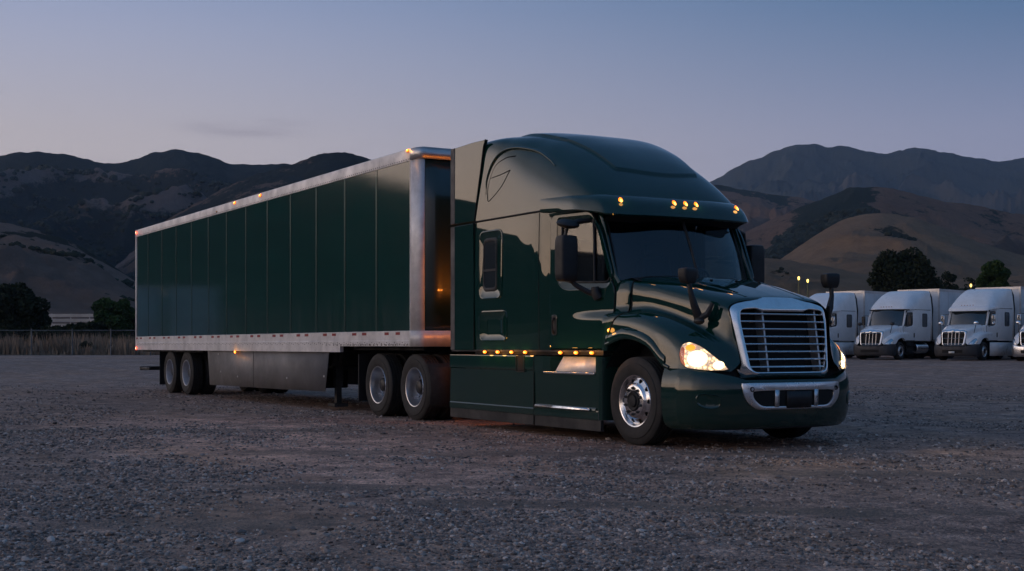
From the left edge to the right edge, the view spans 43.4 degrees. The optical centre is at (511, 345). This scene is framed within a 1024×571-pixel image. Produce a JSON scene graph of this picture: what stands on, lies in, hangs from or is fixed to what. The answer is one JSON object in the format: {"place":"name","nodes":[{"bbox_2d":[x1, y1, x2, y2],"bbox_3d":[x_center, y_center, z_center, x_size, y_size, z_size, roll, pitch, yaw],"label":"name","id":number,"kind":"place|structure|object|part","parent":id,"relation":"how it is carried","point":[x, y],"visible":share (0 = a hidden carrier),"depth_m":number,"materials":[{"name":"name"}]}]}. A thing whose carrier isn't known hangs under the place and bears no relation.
{"place":"outdoors","nodes":[
{"label":"outdoors","id":0,"kind":"place"},
{"bbox_2d":[0,222,134,337],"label":"slope","id":1,"kind":"structure","parent":0,"point":[67,285],"depth_m":342.49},
{"bbox_2d":[0,149,290,280],"bbox_3d":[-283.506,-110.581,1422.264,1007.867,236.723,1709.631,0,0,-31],"label":"mountains","id":2,"kind":"structure","parent":0,"point":[171,167],"depth_m":1288.04,"materials":[{"name":"brown soil"}]},
{"bbox_2d":[0,163,1012,301],"bbox_3d":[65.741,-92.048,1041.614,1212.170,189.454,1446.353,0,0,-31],"label":"hillside brush","id":3,"kind":"object","parent":2,"relation":"on","point":[784,244],"visible":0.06,"depth_m":1056.38,"materials":[{"name":"green plant"}]},
{"bbox_2d":[115,152,369,279],"bbox_3d":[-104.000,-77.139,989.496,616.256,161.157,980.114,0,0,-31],"label":"ridge","id":4,"kind":"structure","parent":0,"point":[308,168],"depth_m":1018.25,"materials":[{"name":"brown soil"}]},
{"bbox_2d":[0,341,1023,570],"bbox_3d":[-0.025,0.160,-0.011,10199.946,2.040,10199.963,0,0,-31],"label":"ground","id":5,"kind":"structure","parent":0,"point":[79,373],"depth_m":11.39,"materials":[{"name":"grey gravel"}]},
{"bbox_2d":[0,282,50,340],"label":"oak tree","id":6,"kind":"object","parent":5,"relation":"on","point":[21,306],"visible":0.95,"depth_m":116.78,"materials":[{"name":"green plant"}]},
{"bbox_2d":[26,325,67,342],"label":"shrub","id":7,"kind":"object","parent":5,"relation":"on","point":[40,334],"visible":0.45,"depth_m":115.12,"materials":[{"name":"green plant"}]},
{"bbox_2d":[43,312,52,325],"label":"oak tree","id":8,"kind":"object","parent":5,"relation":"on","point":[48,320],"visible":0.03,"depth_m":124.85,"materials":[{"name":"green plant"}]},
{"bbox_2d":[59,323,74,333],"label":"shrub","id":9,"kind":"object","parent":5,"relation":"on","point":[67,326],"visible":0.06,"depth_m":117.97,"materials":[{"name":"green plant"}]},
{"bbox_2d":[49,314,93,326],"bbox_3d":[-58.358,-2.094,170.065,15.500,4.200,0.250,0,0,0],"label":"low building","id":10,"kind":"structure","parent":5,"relation":"on","point":[70,320],"depth_m":169.94,"materials":[{"name":"grey"}]},
{"bbox_2d":[0,329,150,354],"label":"chain link fence","id":11,"kind":"object","parent":5,"relation":"on","point":[70,334],"visible":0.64,"depth_m":92.50,"materials":[{"name":"metal"}]},
{"bbox_2d":[66,322,94,339],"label":"shrub","id":12,"kind":"object","parent":5,"relation":"on","point":[78,325],"visible":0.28,"depth_m":115.16,"materials":[{"name":"green plant"}]},
{"bbox_2d":[79,341,93,349],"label":"shrub","id":13,"kind":"object","parent":5,"relation":"on","point":[88,344],"visible":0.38,"depth_m":97.30,"materials":[{"name":"green plant"}]},
{"bbox_2d":[79,321,105,337],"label":"shrub","id":14,"kind":"object","parent":5,"relation":"on","point":[93,325],"visible":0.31,"depth_m":116.61,"materials":[{"name":"green plant"}]},
{"bbox_2d":[91,297,134,340],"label":"broadleaf tree","id":15,"kind":"object","parent":5,"relation":"on","point":[109,313],"visible":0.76,"depth_m":118.99,"materials":[{"name":"green plant"}]},
{"bbox_2d":[129,317,134,339],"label":"broadleaf tree","id":16,"kind":"object","parent":5,"relation":"on","point":[133,328],"visible":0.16,"depth_m":122.95,"materials":[{"name":"green plant"}]},
{"bbox_2d":[0,331,513,354],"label":"dry grass","id":17,"kind":"structure","parent":5,"relation":"on","point":[15,344],"depth_m":96.03,"materials":[{"name":"brown plant"}]},
{"bbox_2d":[135,146,472,406],"bbox_3d":[-4.419,-0.917,26.805,2.682,4.115,16.260,0,0,-31],"label":"box trailer","id":18,"kind":"object","parent":5,"relation":"on","point":[320,282],"visible":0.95,"depth_m":23.26,"materials":[{"name":"teal metal"}]},
{"bbox_2d":[358,133,849,444],"bbox_3d":[0.769,-0.860,18.084,3.203,4.000,9.277,0,0,-31],"label":"semi tractor","id":19,"kind":"object","parent":5,"relation":"on","point":[585,290],"visible":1,"depth_m":15.99,"materials":[{"name":"green paint"}]},
{"bbox_3d":[-0.293,-1.095,17.475,0.032,0.950,0.640,0,0,-31],"label":"sleeper window","id":20,"kind":"part","parent":19,"relation":"part of","materials":[{"name":"black glass"}]},
{"bbox_3d":[-0.260,-0.262,17.424,0.022,0.425,0.760,0,0,-31],"label":"luggage door","id":21,"kind":"part","parent":19,"relation":"part of","materials":[{"name":"green paint"}]},
{"bbox_3d":[0.848,-0.792,15.716,0.107,1.689,1.296,0,0,-34],"label":"door","id":22,"kind":"part","parent":19,"relation":"part of","materials":[{"name":"green paint"}]},
{"bbox_3d":[2.800,-0.792,16.876,0.100,1.689,1.295,0,0,-28],"label":"door","id":23,"kind":"part","parent":19,"relation":"part of","materials":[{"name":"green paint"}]},
{"bbox_2d":[809,293,879,357],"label":"parked truck","id":24,"kind":"object","parent":5,"relation":"on","point":[843,327],"visible":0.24,"depth_m":76.41,"materials":[{"name":"white metal"}]},
{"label":"door","id":25,"kind":"part","parent":24,"relation":"part of","materials":[{"name":"white paint"}]},
{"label":"sleeper window","id":26,"kind":"part","parent":24,"relation":"part of","materials":[{"name":"black glass"}]},
{"bbox_2d":[826,291,934,355],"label":"parked trailer","id":27,"kind":"object","parent":5,"relation":"on","point":[866,301],"visible":0.02,"depth_m":78.23,"materials":[{"name":"metal"}]},
{"bbox_2d":[853,291,953,359],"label":"parked truck","id":28,"kind":"object","parent":5,"relation":"on","point":[900,323],"visible":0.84,"depth_m":72.96,"materials":[{"name":"white paint"}]},
{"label":"door","id":29,"kind":"part","parent":28,"relation":"part of","materials":[{"name":"white paint"}]},
{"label":"sleeper window","id":30,"kind":"part","parent":28,"relation":"part of","materials":[{"name":"black glass"}]},
{"bbox_2d":[866,246,944,291],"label":"oak tree","id":31,"kind":"object","parent":5,"relation":"on","point":[902,270],"visible":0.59,"depth_m":148.20,"materials":[{"name":"green plant"}]},
{"bbox_2d":[941,271,960,289],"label":"oak tree","id":32,"kind":"object","parent":5,"relation":"on","point":[946,276],"visible":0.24,"depth_m":157.54,"materials":[{"name":"green plant"}]},
{"bbox_2d":[898,289,1012,356],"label":"parked trailer","id":33,"kind":"object","parent":5,"relation":"on","point":[943,300],"depth_m":75.57,"materials":[{"name":"metal"}]},
{"bbox_2d":[963,277,975,290],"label":"shrub","id":34,"kind":"object","parent":5,"relation":"on","point":[970,280],"visible":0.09,"depth_m":144.65,"materials":[{"name":"green plant"}]},
{"bbox_2d":[934,289,1015,360],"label":"parked truck","id":35,"kind":"object","parent":5,"relation":"on","point":[978,319],"visible":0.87,"depth_m":69.87,"materials":[{"name":"white paint"}]},
{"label":"door","id":36,"kind":"part","parent":35,"relation":"part of","materials":[{"name":"white paint"}]},
{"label":"sleeper window","id":37,"kind":"part","parent":35,"relation":"part of","materials":[{"name":"black glass"}]},
{"bbox_2d":[975,259,1011,287],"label":"broadleaf tree","id":38,"kind":"object","parent":5,"relation":"on","point":[995,273],"visible":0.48,"depth_m":134.04,"materials":[{"name":"green plant"}]},
{"bbox_2d":[975,286,1023,341],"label":"parked trailer","id":39,"kind":"object","parent":5,"relation":"on","point":[1018,292],"visible":0.25,"depth_m":72.40,"materials":[{"name":"metal"}]},
{"bbox_2d":[1012,313,1023,360],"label":"parked truck","id":40,"kind":"object","parent":5,"relation":"on","point":[1018,348],"visible":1,"depth_m":66.59,"materials":[{"name":"white paint"}]},
{"bbox_2d":[0,0,1023,181],"label":"sky","id":41,"kind":"structure","parent":0,"point":[719,86],"materials":[{"name":"blue"}]},
{"bbox_2d":[696,185,814,249],"bbox_3d":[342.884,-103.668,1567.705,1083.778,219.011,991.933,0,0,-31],"label":"brown ridge","id":42,"kind":"structure","parent":0,"point":[757,208],"depth_m":1616.94,"materials":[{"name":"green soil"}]},
{"bbox_2d":[705,187,1023,255],"bbox_3d":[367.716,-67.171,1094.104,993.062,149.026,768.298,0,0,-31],"label":"hill","id":43,"kind":"structure","parent":0,"point":[1003,230],"depth_m":1104.54,"materials":[{"name":"brown soil"}]},
{"bbox_2d":[705,255,1023,296],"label":"slope","id":44,"kind":"structure","parent":0,"point":[719,266],"depth_m":387.87,"materials":[{"name":"brown soil"}]},
{"bbox_2d":[710,144,1023,213],"bbox_3d":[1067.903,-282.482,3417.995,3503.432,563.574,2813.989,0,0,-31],"label":"distant mountains","id":45,"kind":"structure","parent":0,"point":[815,172],"depth_m":3388.35,"materials":[{"name":"grey stone"}]},
{"bbox_2d":[780,213,1023,279],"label":"round hill","id":46,"kind":"structure","parent":0,"point":[858,244],"depth_m":655.66,"materials":[{"name":"brown soil"}]}
]}

